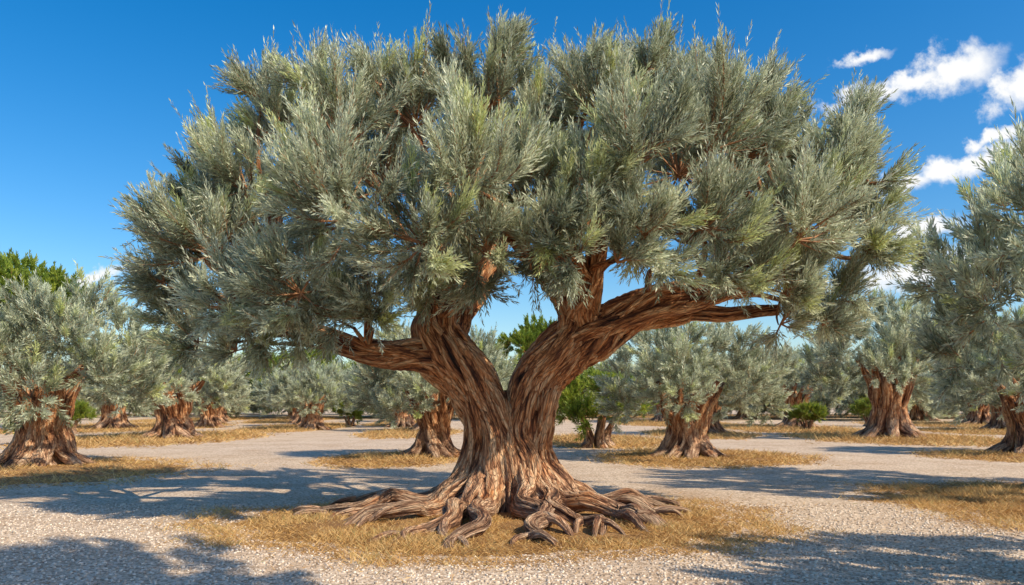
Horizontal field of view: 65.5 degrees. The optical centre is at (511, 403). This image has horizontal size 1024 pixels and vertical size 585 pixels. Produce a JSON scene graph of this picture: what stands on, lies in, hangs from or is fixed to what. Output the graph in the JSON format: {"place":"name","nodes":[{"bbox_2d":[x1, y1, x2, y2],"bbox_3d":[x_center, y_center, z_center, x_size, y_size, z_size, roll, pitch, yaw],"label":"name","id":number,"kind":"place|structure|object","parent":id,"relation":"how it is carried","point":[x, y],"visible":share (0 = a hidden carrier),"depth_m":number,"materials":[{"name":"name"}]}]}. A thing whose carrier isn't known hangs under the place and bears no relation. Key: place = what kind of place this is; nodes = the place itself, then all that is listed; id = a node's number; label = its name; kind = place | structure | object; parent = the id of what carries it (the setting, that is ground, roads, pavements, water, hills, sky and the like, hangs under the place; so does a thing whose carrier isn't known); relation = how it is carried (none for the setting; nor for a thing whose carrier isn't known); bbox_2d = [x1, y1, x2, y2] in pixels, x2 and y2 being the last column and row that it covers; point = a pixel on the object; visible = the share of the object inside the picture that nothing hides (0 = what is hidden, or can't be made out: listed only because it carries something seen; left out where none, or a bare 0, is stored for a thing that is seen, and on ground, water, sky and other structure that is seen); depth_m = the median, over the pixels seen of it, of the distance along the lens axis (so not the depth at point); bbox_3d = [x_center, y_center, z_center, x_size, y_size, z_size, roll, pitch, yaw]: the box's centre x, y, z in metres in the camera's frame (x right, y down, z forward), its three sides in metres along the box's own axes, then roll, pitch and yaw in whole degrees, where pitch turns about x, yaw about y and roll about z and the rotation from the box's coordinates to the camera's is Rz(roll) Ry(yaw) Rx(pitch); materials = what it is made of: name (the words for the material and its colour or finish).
{"place":"outdoors","nodes":[
{"label":"outdoors","id":0,"kind":"place"},
{"bbox_2d":[0,407,1023,584],"bbox_3d":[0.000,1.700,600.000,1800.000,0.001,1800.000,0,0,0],"label":"gravel ground","id":1,"kind":"structure","parent":0,"point":[292,480],"depth_m":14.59,"materials":[{"name":"beige gravel"}]},
{"bbox_2d":[0,416,15,435],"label":"green shrub","id":2,"kind":"object","parent":1,"relation":"on","point":[9,425],"visible":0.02,"depth_m":32.58,"materials":[{"name":"green plant"}]},
{"bbox_2d":[0,247,89,394],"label":"pine tree","id":3,"kind":"object","parent":1,"relation":"on","point":[53,277],"visible":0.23,"depth_m":51.29,"materials":[{"name":"green plant"}]},
{"bbox_2d":[70,399,99,433],"bbox_3d":[-25.026,0.624,45.048,3.101,2.522,2.938,0,0,33],"label":"green shrub","id":4,"kind":"object","parent":1,"relation":"on","point":[83,410],"visible":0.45,"depth_m":44.88,"materials":[{"name":"green plant"}]},
{"bbox_2d":[0,259,175,466],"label":"olive tree","id":5,"kind":"object","parent":1,"relation":"on","point":[41,417],"visible":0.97,"depth_m":20.92,"materials":[{"name":"green plant"}]},
{"bbox_2d":[0,420,236,434],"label":"dry grass patch","id":6,"kind":"object","parent":1,"relation":"on","point":[142,426],"visible":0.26,"depth_m":52.32,"materials":[{"name":"plant"}]},
{"bbox_2d":[62,350,176,428],"bbox_3d":[-27.210,-1.438,54.209,8.971,6.658,7.984,0,0,33],"label":"olive tree","id":7,"kind":"object","parent":1,"relation":"on","point":[118,421],"visible":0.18,"depth_m":53.26,"materials":[{"name":"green plant"}]},
{"bbox_2d":[0,454,264,493],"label":"dry grass patch","id":8,"kind":"object","parent":1,"relation":"on","point":[101,470],"visible":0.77,"depth_m":19.51,"materials":[{"name":"plant"}]},
{"bbox_2d":[6,413,277,417],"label":"dry grass patch","id":9,"kind":"object","parent":1,"relation":"on","point":[146,415],"visible":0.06,"depth_m":114.73,"materials":[{"name":"plant"}]},
{"bbox_2d":[0,427,290,449],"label":"dry grass patch","id":10,"kind":"object","parent":1,"relation":"on","point":[112,440],"visible":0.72,"depth_m":35.77,"materials":[{"name":"plant"}]},
{"bbox_2d":[82,325,262,437],"bbox_3d":[-16.707,-1.205,39.162,8.658,6.189,7.994,0,0,-25],"label":"olive tree","id":11,"kind":"object","parent":1,"relation":"on","point":[173,418],"visible":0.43,"depth_m":38.33,"materials":[{"name":"green plant"}]},
{"bbox_2d":[98,416,265,422],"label":"dry grass patch","id":12,"kind":"object","parent":1,"relation":"on","point":[152,420],"visible":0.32,"depth_m":82.65,"materials":[{"name":"plant"}]},
{"bbox_2d":[170,369,250,427],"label":"olive tree","id":13,"kind":"object","parent":1,"relation":"on","point":[208,414],"visible":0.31,"depth_m":56.37,"materials":[{"name":"green plant"}]},
{"bbox_2d":[194,403,230,421],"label":"olive tree","id":14,"kind":"object","parent":1,"relation":"on","point":[225,418],"visible":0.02,"depth_m":74.96,"materials":[{"name":"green plant"}]},
{"bbox_2d":[193,383,249,423],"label":"olive tree","id":15,"kind":"object","parent":1,"relation":"on","point":[221,420],"visible":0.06,"depth_m":65.89,"materials":[{"name":"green plant"}]},
{"bbox_2d":[224,403,232,418],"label":"olive tree","id":16,"kind":"object","parent":1,"relation":"on","point":[226,416],"visible":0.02,"depth_m":84.83,"materials":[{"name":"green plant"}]},
{"bbox_2d":[227,416,340,423],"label":"dry grass patch","id":17,"kind":"object","parent":1,"relation":"on","point":[274,420],"visible":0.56,"depth_m":74.40,"materials":[{"name":"plant"}]},
{"bbox_2d":[225,420,360,432],"bbox_3d":[-15.154,1.488,56.564,7.768,0.453,25.660,0,0,0],"label":"dry grass patch","id":18,"kind":"object","parent":1,"relation":"on","point":[284,428],"visible":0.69,"depth_m":51.95,"materials":[{"name":"plant"}]},
{"bbox_2d":[265,382,320,419],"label":"olive tree","id":19,"kind":"object","parent":1,"relation":"on","point":[293,413],"visible":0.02,"depth_m":79.51,"materials":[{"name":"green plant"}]},
{"bbox_2d":[265,377,331,422],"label":"olive tree","id":20,"kind":"object","parent":1,"relation":"on","point":[295,418],"visible":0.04,"depth_m":69.38,"materials":[{"name":"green plant"}]},
{"bbox_2d":[265,368,342,424],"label":"olive tree","id":21,"kind":"object","parent":1,"relation":"on","point":[299,420],"visible":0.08,"depth_m":60.23,"materials":[{"name":"green plant"}]},
{"bbox_2d":[264,358,358,429],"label":"olive tree","id":22,"kind":"object","parent":1,"relation":"on","point":[305,391],"visible":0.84,"depth_m":50.82,"materials":[{"name":"green plant"}]},
{"bbox_2d":[328,399,365,425],"bbox_3d":[-12.255,0.624,60.005,3.101,2.522,2.938,0,0,-25],"label":"green shrub","id":23,"kind":"object","parent":1,"relation":"on","point":[356,414],"visible":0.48,"depth_m":59.62,"materials":[{"name":"green plant"}]},
{"bbox_2d":[282,448,457,468],"bbox_3d":[-3.792,1.563,24.105,5.240,0.304,8.400,0,0,0],"label":"dry grass patch","id":24,"kind":"object","parent":1,"relation":"on","point":[374,459],"visible":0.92,"depth_m":22.99,"materials":[{"name":"plant"}]},
{"bbox_2d":[167,329,601,414],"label":"distant green trees","id":25,"kind":"object","parent":1,"relation":"on","point":[275,358],"visible":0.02,"depth_m":95.43,"materials":[{"name":"green plant"}]},
{"bbox_2d":[359,375,415,427],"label":"olive tree","id":26,"kind":"object","parent":1,"relation":"on","point":[408,421],"visible":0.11,"depth_m":57.41,"materials":[{"name":"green plant"}]},
{"bbox_2d":[359,420,416,426],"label":"dry grass patch","id":27,"kind":"object","parent":1,"relation":"on","point":[377,424],"visible":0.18,"depth_m":62.01,"materials":[{"name":"plant"}]},
{"bbox_2d":[347,426,463,440],"bbox_3d":[-5.846,1.470,45.962,6.896,0.490,19.758,0,0,0],"label":"dry grass patch","id":28,"kind":"object","parent":1,"relation":"on","point":[401,432],"visible":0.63,"depth_m":42.63,"materials":[{"name":"plant"}]},
{"bbox_2d":[372,374,455,430],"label":"olive tree","id":29,"kind":"object","parent":1,"relation":"on","point":[415,426],"visible":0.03,"depth_m":47.95,"materials":[{"name":"green plant"}]},
{"bbox_2d":[339,319,519,458],"bbox_3d":[-2.573,-0.654,25.383,6.174,5.015,5.700,0,0,41],"label":"olive tree","id":30,"kind":"object","parent":1,"relation":"on","point":[433,415],"visible":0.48,"depth_m":24.91,"materials":[{"name":"green plant"}]},
{"bbox_2d":[69,491,891,582],"bbox_3d":[-0.436,1.621,11.264,12.414,0.188,7.663,0,0,0],"label":"dry grass patch","id":31,"kind":"object","parent":1,"relation":"on","point":[697,523],"visible":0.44,"depth_m":9.96,"materials":[{"name":"plant"}]},
{"bbox_2d":[0,356,1007,419],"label":"distant olive grove","id":32,"kind":"object","parent":1,"relation":"on","point":[262,391],"visible":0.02,"depth_m":85.56,"materials":[{"name":"green plant"}]},
{"bbox_2d":[97,0,947,549],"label":"ancient olive tree","id":33,"kind":"object","parent":1,"relation":"on","point":[665,112],"visible":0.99,"depth_m":11.64,"materials":[{"name":"green plant"}]},
{"bbox_2d":[495,311,556,358],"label":"pine tree","id":34,"kind":"object","parent":1,"relation":"on","point":[523,338],"visible":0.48,"depth_m":76.90,"materials":[{"name":"green plant"}]},
{"bbox_2d":[555,359,657,448],"bbox_3d":[3.342,-0.001,31.074,4.571,3.923,4.824,0,0,0],"label":"tree","id":35,"kind":"object","parent":1,"relation":"on","point":[571,405],"visible":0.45,"depth_m":30.42,"materials":[{"name":"green plant"}]},
{"bbox_2d":[552,429,663,450],"bbox_3d":[4.108,1.512,36.459,7.482,0.405,16.077,0,0,0],"label":"dry grass patch","id":36,"kind":"object","parent":1,"relation":"on","point":[623,441],"visible":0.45,"depth_m":33.73,"materials":[{"name":"plant"}]},
{"bbox_2d":[453,413,769,417],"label":"dry grass patch","id":37,"kind":"object","parent":1,"relation":"on","point":[650,416],"visible":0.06,"depth_m":103.20,"materials":[{"name":"plant"}]},
{"bbox_2d":[632,360,688,421],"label":"olive tree","id":38,"kind":"object","parent":1,"relation":"on","point":[657,417],"visible":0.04,"depth_m":71.37,"materials":[{"name":"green plant"}]},
{"bbox_2d":[607,418,737,426],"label":"dry grass patch","id":39,"kind":"object","parent":1,"relation":"on","point":[638,422],"visible":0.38,"depth_m":65.63,"materials":[{"name":"plant"}]},
{"bbox_2d":[587,321,798,458],"bbox_3d":[5.495,-0.554,24.829,6.520,4.809,6.932,0,0,27],"label":"olive tree","id":40,"kind":"object","parent":1,"relation":"on","point":[688,420],"visible":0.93,"depth_m":24.01,"materials":[{"name":"green plant"}]},
{"bbox_2d":[630,427,772,440],"bbox_3d":[10.364,1.513,44.467,7.226,0.404,16.364,0,0,0],"label":"dry grass patch","id":41,"kind":"object","parent":1,"relation":"on","point":[732,434],"visible":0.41,"depth_m":41.45,"materials":[{"name":"plant"}]},
{"bbox_2d":[655,338,760,433],"bbox_3d":[10.649,-0.884,44.013,6.256,5.504,6.776,0,0,14],"label":"olive tree","id":42,"kind":"object","parent":1,"relation":"on","point":[716,426],"visible":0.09,"depth_m":43.12,"materials":[{"name":"green plant"}]},
{"bbox_2d":[577,445,853,471],"bbox_3d":[6.236,1.553,25.113,8.674,0.324,10.705,0,0,0],"label":"dry grass patch","id":43,"kind":"object","parent":1,"relation":"on","point":[746,458],"visible":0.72,"depth_m":23.39,"materials":[{"name":"plant"}]},
{"bbox_2d":[721,405,774,418],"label":"olive tree","id":44,"kind":"object","parent":1,"relation":"on","point":[739,415],"visible":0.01,"depth_m":87.13,"materials":[{"name":"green plant"}]},
{"bbox_2d":[722,422,863,433],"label":"dry grass patch","id":45,"kind":"object","parent":1,"relation":"on","point":[753,427],"visible":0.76,"depth_m":50.89,"materials":[{"name":"plant"}]},
{"bbox_2d":[746,343,856,427],"bbox_3d":[19.863,-1.230,55.847,8.288,6.250,7.796,0,0,-23],"label":"olive tree","id":46,"kind":"object","parent":1,"relation":"on","point":[795,397],"visible":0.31,"depth_m":55.15,"materials":[{"name":"green plant"}]},
{"bbox_2d":[786,399,827,428],"bbox_3d":[18.470,0.749,49.961,2.612,2.242,2.757,0,0,8],"label":"green shrub","id":47,"kind":"object","parent":1,"relation":"on","point":[819,412],"visible":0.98,"depth_m":49.54,"materials":[{"name":"green plant"}]},
{"bbox_2d":[641,413,990,418],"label":"dry grass patch","id":48,"kind":"object","parent":1,"relation":"on","point":[848,416],"visible":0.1,"depth_m":103.19,"materials":[{"name":"plant"}]},
{"bbox_2d":[847,395,871,425],"bbox_3d":[26.963,0.499,59.952,3.265,2.802,3.446,0,0,8],"label":"green shrub","id":49,"kind":"object","parent":1,"relation":"on","point":[860,406],"visible":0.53,"depth_m":59.83,"materials":[{"name":"green plant"}]},
{"bbox_2d":[769,428,1002,447],"bbox_3d":[18.366,1.479,39.750,11.661,0.472,19.204,0,0,0],"label":"dry grass patch","id":50,"kind":"object","parent":1,"relation":"on","point":[942,439],"visible":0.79,"depth_m":36.19,"materials":[{"name":"plant"}]},
{"bbox_2d":[794,283,981,437],"bbox_3d":[18.400,-2.302,39.367,9.949,8.493,8.854,0,0,-36],"label":"olive tree","id":51,"kind":"object","parent":1,"relation":"on","point":[890,396],"visible":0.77,"depth_m":38.56,"materials":[{"name":"green plant"}]},
{"bbox_2d":[805,477,1023,536],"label":"dry grass patch","id":52,"kind":"object","parent":1,"relation":"on","point":[994,498],"visible":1,"depth_m":13.71,"materials":[{"name":"plant"}]},
{"bbox_2d":[845,420,987,427],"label":"dry grass patch","id":53,"kind":"object","parent":1,"relation":"on","point":[917,423],"visible":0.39,"depth_m":61.42,"materials":[{"name":"plant"}]},
{"bbox_2d":[909,360,960,420],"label":"olive tree","id":54,"kind":"object","parent":1,"relation":"on","point":[916,413],"visible":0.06,"depth_m":79.30,"materials":[{"name":"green plant"}]},
{"bbox_2d":[885,96,1023,485],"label":"olive tree","id":55,"kind":"object","parent":1,"relation":"on","point":[969,300],"visible":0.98,"depth_m":15.06,"materials":[{"name":"green plant"}]},
{"bbox_2d":[923,359,990,423],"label":"olive tree","id":56,"kind":"object","parent":1,"relation":"on","point":[981,415],"visible":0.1,"depth_m":63.36,"materials":[{"name":"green plant"}]},
{"bbox_2d":[896,447,1023,462],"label":"dry grass patch","id":57,"kind":"object","parent":1,"relation":"on","point":[989,455],"visible":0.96,"depth_m":25.30,"materials":[{"name":"plant"}]},
{"bbox_2d":[917,424,1006,434],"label":"dry grass patch","id":58,"kind":"object","parent":1,"relation":"on","point":[973,430],"visible":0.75,"depth_m":47.35,"materials":[{"name":"plant"}]},
{"bbox_2d":[916,303,1023,453],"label":"olive tree","id":59,"kind":"object","parent":1,"relation":"on","point":[1012,415],"visible":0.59,"depth_m":26.69,"materials":[{"name":"green plant"}]},
{"bbox_2d":[941,339,1023,429],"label":"olive tree","id":60,"kind":"object","parent":1,"relation":"on","point":[994,422],"visible":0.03,"depth_m":49.81,"materials":[{"name":"green plant"}]},
{"bbox_2d":[0,0,1023,402],"label":"sky","id":61,"kind":"structure","parent":0,"point":[87,87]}
]}

